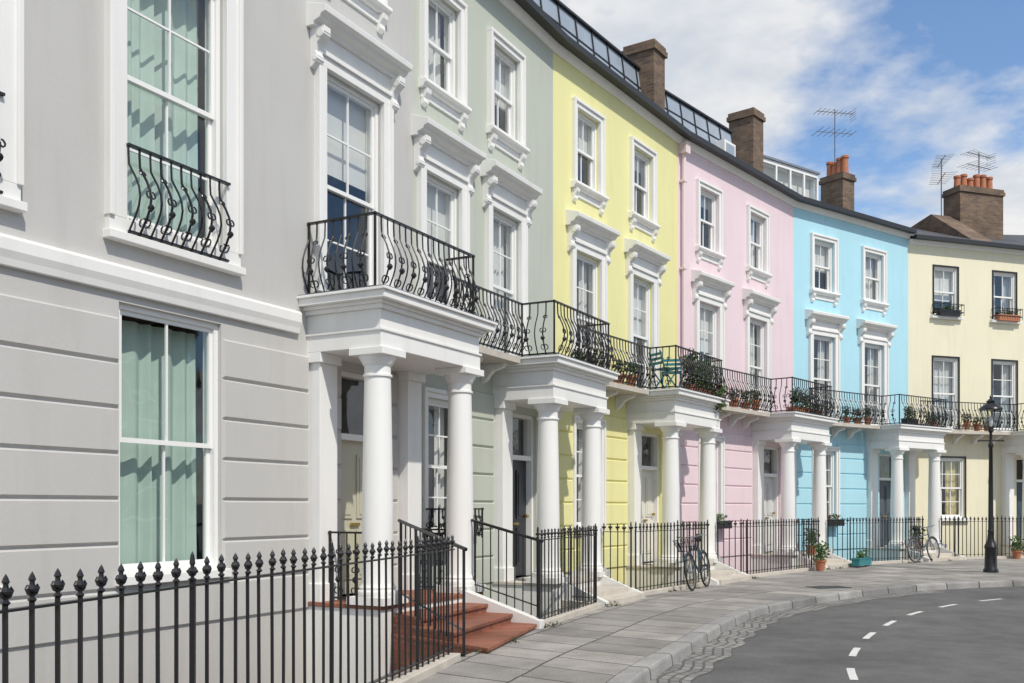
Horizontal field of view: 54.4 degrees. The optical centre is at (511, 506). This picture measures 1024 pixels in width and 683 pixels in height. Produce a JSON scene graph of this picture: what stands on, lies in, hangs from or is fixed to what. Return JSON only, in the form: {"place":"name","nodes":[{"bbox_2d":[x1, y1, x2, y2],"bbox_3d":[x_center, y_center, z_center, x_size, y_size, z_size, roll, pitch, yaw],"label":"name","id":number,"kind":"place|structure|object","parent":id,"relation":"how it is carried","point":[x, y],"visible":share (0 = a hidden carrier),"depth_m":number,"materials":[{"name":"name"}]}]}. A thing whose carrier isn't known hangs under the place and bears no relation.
{"place":"outdoors","nodes":[
{"label":"outdoors","id":0,"kind":"place"},
{"bbox_2d":[471,519,543,618],"bbox_3d":[-0.075,0.869,13.090,1.178,1.421,0.042,0,0,37],"label":"step handrail","id":1,"kind":"object","parent":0,"point":[523,536],"visible":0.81,"depth_m":13.00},
{"bbox_2d":[417,558,1023,682],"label":"pavement","id":2,"kind":"structure","parent":0,"point":[602,644],"depth_m":13.36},
{"bbox_2d":[0,534,460,682],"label":"iron railing","id":3,"kind":"object","parent":2,"relation":"on","point":[418,672],"visible":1,"depth_m":6.35,"materials":[{"name":"metal"}]},
{"bbox_2d":[536,524,600,625],"bbox_3d":[0.817,0.911,14.097,0.170,1.348,2.792,0,0,21],"label":"iron railing","id":4,"kind":"object","parent":2,"relation":"on","point":[565,614],"visible":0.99,"depth_m":14.03,"materials":[{"name":"metal"}]},
{"bbox_2d":[634,519,710,595],"bbox_3d":[3.057,0.911,18.655,0.650,1.349,3.360,0,0,25],"label":"iron railing","id":5,"kind":"object","parent":2,"relation":"on","point":[678,586],"visible":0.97,"depth_m":18.35,"materials":[{"name":"metal"}]},
{"bbox_2d":[673,534,709,590],"bbox_3d":[3.436,1.024,18.921,0.554,1.053,1.756,0,0,19],"label":"bicycle","id":6,"kind":"object","parent":2,"relation":"on","point":[697,538],"visible":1,"depth_m":18.61,"materials":[{"name":"black metal"}]},
{"bbox_2d":[716,519,746,573],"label":"iron railing","id":7,"kind":"object","parent":2,"relation":"on","point":[729,523],"visible":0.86,"depth_m":21.62,"materials":[{"name":"metal"}]},
{"bbox_2d":[747,517,819,577],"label":"iron railing","id":8,"kind":"object","parent":2,"relation":"on","point":[801,568],"visible":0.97,"depth_m":23.21,"materials":[{"name":"metal"}]},
{"bbox_2d":[849,515,924,564],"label":"iron railing","id":9,"kind":"object","parent":2,"relation":"on","point":[905,560],"visible":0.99,"depth_m":27.36,"materials":[{"name":"metal"}]},
{"bbox_2d":[954,515,1023,558],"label":"iron railing","id":10,"kind":"object","parent":2,"relation":"on","point":[982,556],"visible":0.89,"depth_m":29.65,"materials":[{"name":"metal"}]},
{"bbox_2d":[978,395,1003,572],"bbox_3d":[11.350,-0.560,23.600,0.532,4.220,0.532,0,0,35],"label":"street lamp","id":11,"kind":"object","parent":2,"relation":"on","point":[990,558],"visible":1,"depth_m":23.55,"materials":[{"name":"black metal"}]},
{"bbox_2d":[560,0,1023,234],"label":"sky","id":12,"kind":"structure","parent":0,"point":[924,80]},
{"bbox_2d":[692,586,1023,682],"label":"road","id":13,"kind":"structure","parent":0,"point":[970,637],"depth_m":12.10,"materials":[{"name":"asphalt"}]},
{"bbox_2d":[648,591,941,682],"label":"cobbled gutter","id":14,"kind":"object","parent":13,"relation":"on","point":[698,662],"visible":1,"depth_m":12.25,"materials":[{"name":"stone"}]},
{"bbox_2d":[607,579,1023,682],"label":"kerb","id":15,"kind":"structure","parent":13,"relation":"on","point":[648,668],"depth_m":14.28,"materials":[{"name":"stone"}]},
{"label":"rear walls","id":16,"kind":"object","parent":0,"visible":0},
{"bbox_2d":[122,0,365,594],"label":"rooms","id":17,"kind":"object","parent":16,"relation":"attached to","point":[352,403],"depth_m":13.93,"materials":[{"name":"grey"}]},
{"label":"rear walls","id":18,"kind":"object","parent":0,"visible":0},
{"bbox_2d":[427,4,522,575],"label":"rooms","id":19,"kind":"object","parent":18,"relation":"attached to","point":[517,436],"depth_m":15.88,"materials":[{"name":"grey"}]},
{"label":"rear walls","id":20,"kind":"object","parent":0,"visible":0},
{"bbox_2d":[551,0,637,70],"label":"mansard","id":21,"kind":"object","parent":20,"relation":"on","point":[593,34],"depth_m":21.05,"materials":[{"name":"metal"}]},
{"bbox_2d":[533,0,640,91],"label":"roof glazing","id":22,"kind":"structure","parent":21,"relation":"attached to","point":[549,7],"depth_m":20.77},
{"bbox_2d":[577,154,650,561],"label":"rooms","id":23,"kind":"object","parent":20,"relation":"attached to","point":[646,451],"depth_m":22.04,"materials":[{"name":"grey"}]},
{"bbox_2d":[621,38,667,110],"bbox_3d":[3.062,-9.525,22.989,0.850,2.150,0.680,0,0,34],"label":"chimney stack","id":24,"kind":"object","parent":20,"relation":"on","point":[649,57],"visible":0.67,"depth_m":22.70,"materials":[{"name":"brick"}]},
{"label":"rear walls","id":25,"kind":"object","parent":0,"visible":0},
{"bbox_2d":[666,94,729,133],"bbox_3d":[2.058,-9.175,26.606,6.450,1.450,4.383,0,0,40],"label":"mansard","id":26,"kind":"object","parent":25,"relation":"on","point":[697,113],"visible":0.15,"depth_m":25.03,"materials":[{"name":"metal"}]},
{"bbox_2d":[665,96,734,155],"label":"roof glazing","id":27,"kind":"structure","parent":26,"relation":"on","point":[674,107],"depth_m":24.95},
{"bbox_2d":[700,207,770,551],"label":"rooms","id":28,"kind":"object","parent":25,"relation":"attached to","point":[767,461],"depth_m":26.69,"materials":[{"name":"grey"}]},
{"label":"rear walls","id":29,"kind":"object","parent":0,"visible":0},
{"bbox_2d":[814,257,890,546],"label":"rooms","id":30,"kind":"object","parent":29,"relation":"attached to","point":[884,467],"visible":0.02,"depth_m":30.57,"materials":[{"name":"grey"}]},
{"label":"rear walls","id":31,"kind":"object","parent":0,"visible":0},
{"bbox_2d":[911,185,1004,241],"bbox_3d":[15.969,-9.775,35.443,2.850,2.950,5.700,0,0,-18],"label":"chimney stack","id":32,"kind":"object","parent":31,"relation":"on","point":[973,212],"visible":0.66,"depth_m":34.99,"materials":[{"name":"brick"}]},
{"bbox_2d":[934,276,1022,514],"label":"rooms","id":33,"kind":"object","parent":31,"relation":"attached to","point":[996,367],"visible":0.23,"depth_m":33.24,"materials":[{"name":"grey"}]},
{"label":"basement area","id":34,"kind":"object","parent":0,"visible":0},
{"bbox_2d":[0,0,412,682],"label":"stucco walls","id":35,"kind":"structure","parent":34,"relation":"on","point":[62,192],"depth_m":10.78,"materials":[{"name":"paint"}]},
{"bbox_2d":[120,0,197,563],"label":"teal curtain","id":36,"kind":"object","parent":35,"relation":"hanging from","point":[141,464],"visible":0.59,"depth_m":10.48,"materials":[{"name":"fabric"}]},
{"bbox_2d":[0,293,397,650],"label":"rusticated courses","id":37,"kind":"object","parent":35,"relation":"attached to","point":[24,322],"visible":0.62,"depth_m":9.40,"materials":[{"name":"paint"}]},
{"bbox_2d":[119,0,377,574],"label":"sash frames","id":38,"kind":"structure","parent":35,"relation":"attached to","point":[210,114],"depth_m":10.83,"materials":[{"name":"white paint"}]},
{"bbox_2d":[0,0,497,601],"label":"white mouldings","id":39,"kind":"object","parent":35,"relation":"attached to","point":[418,336],"visible":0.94,"depth_m":11.81,"materials":[{"name":"paint"}]},
{"bbox_2d":[0,91,234,261],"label":"railing","id":40,"kind":"object","parent":39,"relation":"on","point":[172,215],"depth_m":10.11,"materials":[{"name":"black metal"}]},
{"bbox_2d":[298,284,496,322],"bbox_3d":[-1.389,-2.536,12.825,1.270,0.012,2.660,0,0,28],"label":"lead flashing","id":41,"kind":"object","parent":39,"relation":"on","point":[395,288],"visible":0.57,"depth_m":11.79,"materials":[{"name":"metal"}]},
{"bbox_2d":[302,211,478,313],"bbox_3d":[-1.439,-3.000,12.851,1.147,0.920,2.594,0,0,28],"label":"balcony railing","id":42,"kind":"object","parent":41,"relation":"on","point":[472,288],"visible":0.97,"depth_m":12.10,"materials":[{"name":"black metal"}]},
{"bbox_2d":[327,87,365,191],"bbox_3d":[-2.258,-4.866,13.027,0.009,1.169,1.180,0,0,28],"label":"blind","id":43,"kind":"object","parent":35,"relation":"attached to","point":[336,128],"visible":0.43,"depth_m":13.12,"materials":[{"name":"white"}]},
{"bbox_2d":[341,440,362,593],"bbox_3d":[-2.106,0.135,13.206,0.075,2.010,0.860,0,0,28],"label":"front door","id":44,"kind":"structure","parent":35,"relation":"attached to","point":[351,476],"depth_m":13.13,"materials":[{"name":"beige paint"}]},
{"bbox_2d":[308,588,536,675],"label":"entrance steps","id":45,"kind":"structure","parent":34,"relation":"on","point":[485,631],"depth_m":11.67,"materials":[{"name":"stone"}]},
{"bbox_2d":[328,528,445,599],"bbox_3d":[-1.557,0.720,12.914,0.540,0.860,1.996,0,0,28],"label":"porch side railing","id":46,"kind":"object","parent":45,"relation":"on","point":[337,550],"visible":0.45,"depth_m":12.13,"materials":[{"name":"black metal"}]},
{"bbox_2d":[346,354,485,605],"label":"portico columns","id":47,"kind":"structure","parent":45,"relation":"on","point":[377,501],"depth_m":11.78,"materials":[{"name":"white paint"}]},
{"bbox_2d":[398,519,467,656],"bbox_3d":[-0.908,0.861,11.043,0.041,1.438,1.779,0,0,-29],"label":"step handrail","id":48,"kind":"object","parent":45,"relation":"on","point":[430,534],"visible":0.81,"depth_m":10.91,"materials":[{"name":"black metal"}]},
{"bbox_2d":[307,589,543,682],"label":"step sides","id":49,"kind":"object","parent":34,"relation":"on","point":[495,606],"visible":0.4,"depth_m":11.88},
{"bbox_2d":[413,0,552,598],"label":"stucco walls","id":50,"kind":"structure","parent":34,"relation":"on","point":[502,20],"depth_m":16.97,"materials":[{"name":"paint"}]},
{"bbox_2d":[428,7,503,525],"bbox_3d":[-0.815,-3.565,15.844,0.096,7.930,2.870,0,0,28],"label":"net","id":51,"kind":"object","parent":50,"relation":"attached to","point":[431,25],"visible":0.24,"depth_m":15.36,"materials":[{"name":"grey"}]},
{"bbox_2d":[427,59,504,262],"bbox_3d":[-0.791,-5.655,15.786,0.005,3.849,2.890,0,0,28],"label":"blind","id":52,"kind":"object","parent":50,"relation":"attached to","point":[431,211],"visible":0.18,"depth_m":15.19,"materials":[{"name":"white"}]},
{"bbox_2d":[421,383,537,588],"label":"rusticated courses","id":53,"kind":"object","parent":50,"relation":"attached to","point":[483,435],"visible":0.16,"depth_m":15.87,"materials":[{"name":"paint"}]},
{"bbox_2d":[427,0,532,575],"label":"sash frames","id":54,"kind":"structure","parent":50,"relation":"attached to","point":[447,53],"depth_m":16.60,"materials":[{"name":"white paint"}]},
{"bbox_2d":[479,346,519,364],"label":"balcony slab","id":55,"kind":"structure","parent":50,"relation":"attached to","point":[490,356],"depth_m":15.30,"materials":[{"name":"stone"}]},
{"bbox_2d":[411,0,619,581],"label":"white mouldings","id":56,"kind":"object","parent":50,"relation":"attached to","point":[442,153],"visible":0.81,"depth_m":15.97,"materials":[{"name":"paint"}]},
{"bbox_2d":[521,354,618,372],"bbox_3d":[0.757,-2.376,16.860,1.270,0.012,2.520,0,0,28],"label":"lead flashing","id":57,"kind":"object","parent":56,"relation":"on","point":[569,357],"visible":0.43,"depth_m":15.76,"materials":[{"name":"metal"}]},
{"bbox_2d":[454,277,613,368],"bbox_3d":[0.540,-2.820,15.889,0.745,0.880,4.452,0,0,28],"label":"balcony railing","id":58,"kind":"object","parent":57,"relation":"on","point":[564,338],"visible":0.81,"depth_m":15.77,"materials":[{"name":"black metal"}]},
{"bbox_2d":[513,460,525,575],"bbox_3d":[0.039,0.195,17.241,0.075,2.010,0.860,0,0,28],"label":"front door","id":59,"kind":"structure","parent":50,"relation":"attached to","point":[519,490],"depth_m":17.33,"materials":[{"name":"grey paint"}]},
{"bbox_2d":[514,0,568,43],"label":"gutter","id":60,"kind":"object","parent":50,"relation":"on","point":[543,19],"visible":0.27,"depth_m":17.29,"materials":[{"name":"black"}]},
{"bbox_2d":[493,575,643,617],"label":"step sides","id":61,"kind":"object","parent":34,"relation":"on","point":[604,580],"visible":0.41,"depth_m":15.90,"materials":[{"name":"white paint"}]},
{"bbox_2d":[492,574,645,605],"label":"entrance steps","id":62,"kind":"structure","parent":34,"relation":"on","point":[618,594],"depth_m":16.32,"materials":[{"name":"stone"}]},
{"bbox_2d":[526,404,609,583],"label":"portico columns","id":63,"kind":"structure","parent":62,"relation":"on","point":[548,515],"depth_m":15.89,"materials":[{"name":"white paint"}]},
{"bbox_2d":[602,522,632,587],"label":"iron railing","id":64,"kind":"object","parent":62,"relation":"on","point":[617,527],"visible":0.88,"depth_m":17.17,"materials":[{"name":"metal"}]},
{"bbox_2d":[553,53,677,583],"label":"stucco walls","id":65,"kind":"structure","parent":34,"relation":"on","point":[624,122],"depth_m":20.32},
{"bbox_2d":[578,260,586,521],"bbox_3d":[1.696,-3.590,20.121,0.098,7.980,2.648,0,0,34],"label":"net","id":66,"kind":"object","parent":65,"relation":"attached to","point":[585,311],"visible":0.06,"depth_m":19.59,"materials":[{"name":"grey"}]},
{"bbox_2d":[578,121,641,335],"bbox_3d":[1.931,-5.631,20.393,0.005,3.898,3.300,0,0,34],"label":"blind","id":67,"kind":"object","parent":65,"relation":"attached to","point":[585,139],"visible":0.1,"depth_m":21.50,"materials":[{"name":"white"}]},
{"bbox_2d":[558,411,662,572],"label":"rusticated courses","id":68,"kind":"object","parent":65,"relation":"attached to","point":[616,495],"visible":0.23,"depth_m":19.96,"materials":[{"name":"paint"}]},
{"bbox_2d":[540,0,690,136],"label":"gutter","id":69,"kind":"object","parent":65,"relation":"on","point":[587,57],"visible":0.48,"depth_m":20.37,"materials":[{"name":"black"}]},
{"bbox_2d":[577,112,657,561],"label":"sash frames","id":70,"kind":"structure","parent":65,"relation":"attached to","point":[590,156],"depth_m":21.33,"materials":[{"name":"white paint"}]},
{"bbox_2d":[606,382,648,395],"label":"balcony slab","id":71,"kind":"structure","parent":65,"relation":"attached to","point":[622,389],"depth_m":19.46,"materials":[{"name":"stone"}]},
{"bbox_2d":[581,327,725,395],"bbox_3d":[3.025,-2.820,20.003,0.745,0.880,5.549,0,0,34],"label":"balcony railing","id":72,"kind":"object","parent":71,"relation":"on","point":[688,370],"visible":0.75,"depth_m":20.11,"materials":[{"name":"black metal"}]},
{"bbox_2d":[553,44,730,565],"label":"white mouldings","id":73,"kind":"object","parent":65,"relation":"attached to","point":[685,410],"visible":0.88,"depth_m":20.36,"materials":[{"name":"paint"}]},
{"bbox_2d":[642,470,652,561],"bbox_3d":[2.879,0.195,21.732,0.075,2.010,0.860,0,0,34],"label":"front door","id":74,"kind":"structure","parent":65,"relation":"attached to","point":[647,493],"depth_m":21.84,"materials":[{"name":"beige paint"}]},
{"bbox_2d":[626,562,748,589],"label":"step sides","id":75,"kind":"object","parent":34,"relation":"on","point":[719,566],"visible":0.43,"depth_m":20.32,"materials":[{"name":"white paint"}]},
{"bbox_2d":[626,561,751,584],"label":"entrance steps","id":76,"kind":"structure","parent":34,"relation":"on","point":[722,577],"depth_m":20.62,"materials":[{"name":"stone"}]},
{"bbox_2d":[654,426,722,566],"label":"portico columns","id":77,"kind":"structure","parent":76,"relation":"on","point":[670,509],"depth_m":20.26,"materials":[{"name":"white paint"}]},
{"bbox_2d":[678,151,792,573],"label":"stucco walls","id":78,"kind":"structure","parent":34,"relation":"on","point":[739,194],"depth_m":25.09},
{"bbox_2d":[678,141,689,382],"bbox_3d":[3.954,-5.375,22.828,0.200,5.950,0.200,0,0,40],"label":"downpipe","id":79,"kind":"object","parent":78,"relation":"attached to","point":[683,148],"visible":0.77,"depth_m":22.80,"materials":[{"name":"metal"}]},
{"bbox_2d":[680,430,751,559],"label":"rusticated courses","id":80,"kind":"object","parent":78,"relation":"attached to","point":[740,462],"visible":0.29,"depth_m":24.65,"materials":[{"name":"paint"}]},
{"bbox_2d":[665,89,803,200],"bbox_3d":[5.602,-9.178,25.337,1.120,1.515,6.292,0,0,40],"label":"gutter","id":81,"kind":"object","parent":78,"relation":"on","point":[708,146],"visible":0.61,"depth_m":24.76,"materials":[{"name":"black"}]},
{"bbox_2d":[700,189,777,551],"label":"sash frames","id":82,"kind":"structure","parent":78,"relation":"attached to","point":[758,244],"depth_m":25.98,"materials":[{"name":"white paint"}]},
{"bbox_2d":[719,406,769,417],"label":"balcony slab","id":83,"kind":"structure","parent":78,"relation":"attached to","point":[741,411],"depth_m":24.18,"materials":[{"name":"stone"}]},
{"bbox_2d":[705,364,834,416],"bbox_3d":[6.499,-2.820,24.633,0.745,0.880,6.302,0,0,40],"label":"balcony railing","id":84,"kind":"object","parent":83,"relation":"on","point":[809,409],"visible":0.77,"depth_m":25.01,"materials":[{"name":"black metal"}]},
{"bbox_2d":[680,137,838,553],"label":"white mouldings","id":85,"kind":"object","parent":78,"relation":"attached to","point":[794,426],"visible":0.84,"depth_m":25.28,"materials":[{"name":"paint"}]},
{"bbox_2d":[764,477,772,551],"bbox_3d":[6.801,0.195,26.678,0.075,2.010,0.860,0,0,40],"label":"front door","id":86,"kind":"structure","parent":78,"relation":"attached to","point":[768,496],"depth_m":26.74,"materials":[{"name":"grey paint"}]},
{"bbox_2d":[751,552,851,572],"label":"step sides","id":87,"kind":"object","parent":34,"relation":"on","point":[833,555],"visible":0.19,"depth_m":25.31,"materials":[{"name":"white paint"}]},
{"bbox_2d":[751,551,854,569],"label":"entrance steps","id":88,"kind":"structure","parent":34,"relation":"on","point":[832,563],"depth_m":25.45,"materials":[{"name":"stone"}]},
{"bbox_2d":[774,442,831,554],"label":"portico columns","id":89,"kind":"structure","parent":88,"relation":"on","point":[787,506],"depth_m":25.17,"materials":[{"name":"white paint"}]},
{"bbox_2d":[793,207,907,560],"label":"stucco walls","id":90,"kind":"structure","parent":34,"relation":"on","point":[853,238],"depth_m":29.15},
{"bbox_2d":[763,157,890,518],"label":"sash frames","id":91,"kind":"structure","parent":90,"relation":"attached to","point":[788,169],"depth_m":29.18,"materials":[{"name":"white paint"}]},
{"bbox_2d":[763,166,825,273],"bbox_3d":[8.424,-8.353,29.108,2.450,3.193,1.245,0,0,-36],"label":"window blind","id":92,"kind":"object","parent":91,"relation":"attached to","point":[796,182],"visible":0.43,"depth_m":29.48,"materials":[{"name":"white"}]},
{"bbox_2d":[817,258,874,489],"bbox_3d":[9.678,-3.575,29.318,3.340,7.910,0.106,0,0,-36],"label":"net","id":93,"kind":"object","parent":90,"relation":"attached to","point":[872,390],"visible":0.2,"depth_m":30.16,"materials":[{"name":"grey"}]},
{"bbox_2d":[796,444,903,550],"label":"rusticated courses","id":94,"kind":"object","parent":90,"relation":"attached to","point":[849,467],"visible":0.56,"depth_m":28.98,"materials":[{"name":"paint"}]},
{"bbox_2d":[829,422,879,429],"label":"balcony slab","id":95,"kind":"structure","parent":90,"relation":"attached to","point":[854,426],"depth_m":28.43,"materials":[{"name":"stone"}]},
{"bbox_2d":[809,387,947,426],"bbox_3d":[10.712,-2.820,28.619,5.932,0.880,0.745,0,0,-36],"label":"balcony railing","id":96,"kind":"object","parent":95,"relation":"on","point":[943,418],"visible":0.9,"depth_m":28.83,"materials":[{"name":"black metal"}]},
{"bbox_2d":[798,196,916,233],"bbox_3d":[10.145,-8.480,29.121,5.580,0.120,0.320,0,0,-36],"label":"gutter","id":97,"kind":"object","parent":90,"relation":"on","point":[847,212],"visible":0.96,"depth_m":28.86,"materials":[{"name":"black"}]},
{"bbox_2d":[795,179,952,547],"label":"white mouldings","id":98,"kind":"object","parent":90,"relation":"attached to","point":[910,440],"visible":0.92,"depth_m":29.34,"materials":[{"name":"paint"}]},
{"bbox_2d":[879,480,890,545],"bbox_3d":[11.364,0.195,30.434,0.860,2.010,0.075,0,0,-36],"label":"front door","id":99,"kind":"structure","parent":90,"relation":"attached to","point":[884,496],"depth_m":30.44,"materials":[{"name":"grey paint"}]},
{"bbox_2d":[865,546,964,561],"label":"entrance steps","id":100,"kind":"structure","parent":34,"relation":"on","point":[946,556],"depth_m":29.00,"materials":[{"name":"stone"}]},
{"bbox_2d":[885,450,946,548],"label":"portico columns","id":101,"kind":"structure","parent":100,"relation":"on","point":[934,499],"depth_m":29.02,"materials":[{"name":"white paint"}]},
{"bbox_2d":[908,244,1023,556],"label":"stucco walls","id":102,"kind":"structure","parent":34,"relation":"on","point":[975,340],"depth_m":31.64,"materials":[{"name":"paint"}]},
{"bbox_2d":[908,239,1023,544],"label":"white mouldings","id":103,"kind":"object","parent":102,"relation":"attached to","point":[1012,446],"visible":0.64,"depth_m":31.86,"materials":[{"name":"paint"}]},
{"bbox_2d":[908,234,1023,249],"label":"gutter","id":104,"kind":"object","parent":102,"relation":"on","point":[967,242],"visible":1,"depth_m":31.25,"materials":[{"name":"black"}]},
{"bbox_2d":[933,276,1008,427],"bbox_3d":[14.679,-5.000,31.985,3.260,5.100,0.100,0,0,-18],"label":"net","id":105,"kind":"object","parent":102,"relation":"attached to","point":[938,380],"visible":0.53,"depth_m":31.75,"materials":[{"name":"grey"}]},
{"bbox_2d":[932,264,1017,517],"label":"window surrounds","id":106,"kind":"object","parent":102,"relation":"attached to","point":[993,271],"visible":0.8,"depth_m":31.57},
{"bbox_2d":[933,267,1022,517],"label":"sash frames","id":107,"kind":"structure","parent":102,"relation":"attached to","point":[960,474],"depth_m":31.62,"materials":[{"name":"white paint"}]},
{"bbox_2d":[945,461,956,514],"bbox_3d":[13.683,-0.600,31.652,1.190,1.900,0.093,0,0,-19],"label":"cream curtain","id":108,"kind":"object","parent":107,"relation":"hanging from","point":[953,491],"visible":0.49,"depth_m":31.77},
{"bbox_3d":[16.591,-5.560,33.463,2.862,6.380,4.690,0,0,-18],"label":"lead flashing","id":109,"kind":"object","parent":102,"relation":"attached to","visible":0},
{"bbox_2d":[920,400,1023,430],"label":"balcony railing","id":110,"kind":"object","parent":109,"relation":"on","point":[1001,417],"visible":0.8,"depth_m":30.98,"materials":[{"name":"black metal"}]},
{"bbox_3d":[2.977,-8.550,27.904,8.200,0.080,7.664,0,0,40],"label":"roof","id":111,"kind":"object","parent":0,"visible":0},
{"bbox_2d":[726,107,765,171],"bbox_3d":[6.616,-9.775,28.131,0.850,2.650,0.720,0,0,40],"label":"chimney stack","id":112,"kind":"object","parent":111,"relation":"on","point":[746,126],"visible":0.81,"depth_m":27.85,"materials":[{"name":"brick"}]},
{"bbox_3d":[7.855,-9.355,32.477,7.813,1.690,8.200,0,0,-36],"label":"roof","id":113,"kind":"object","parent":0,"visible":0},
{"bbox_2d":[819,171,856,210],"bbox_3d":[10.741,-9.675,32.857,0.720,2.450,0.950,0,0,-36],"label":"chimney stack","id":114,"kind":"object","parent":113,"relation":"attached to","point":[837,189],"visible":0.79,"depth_m":32.55,"materials":[{"name":"brick"}]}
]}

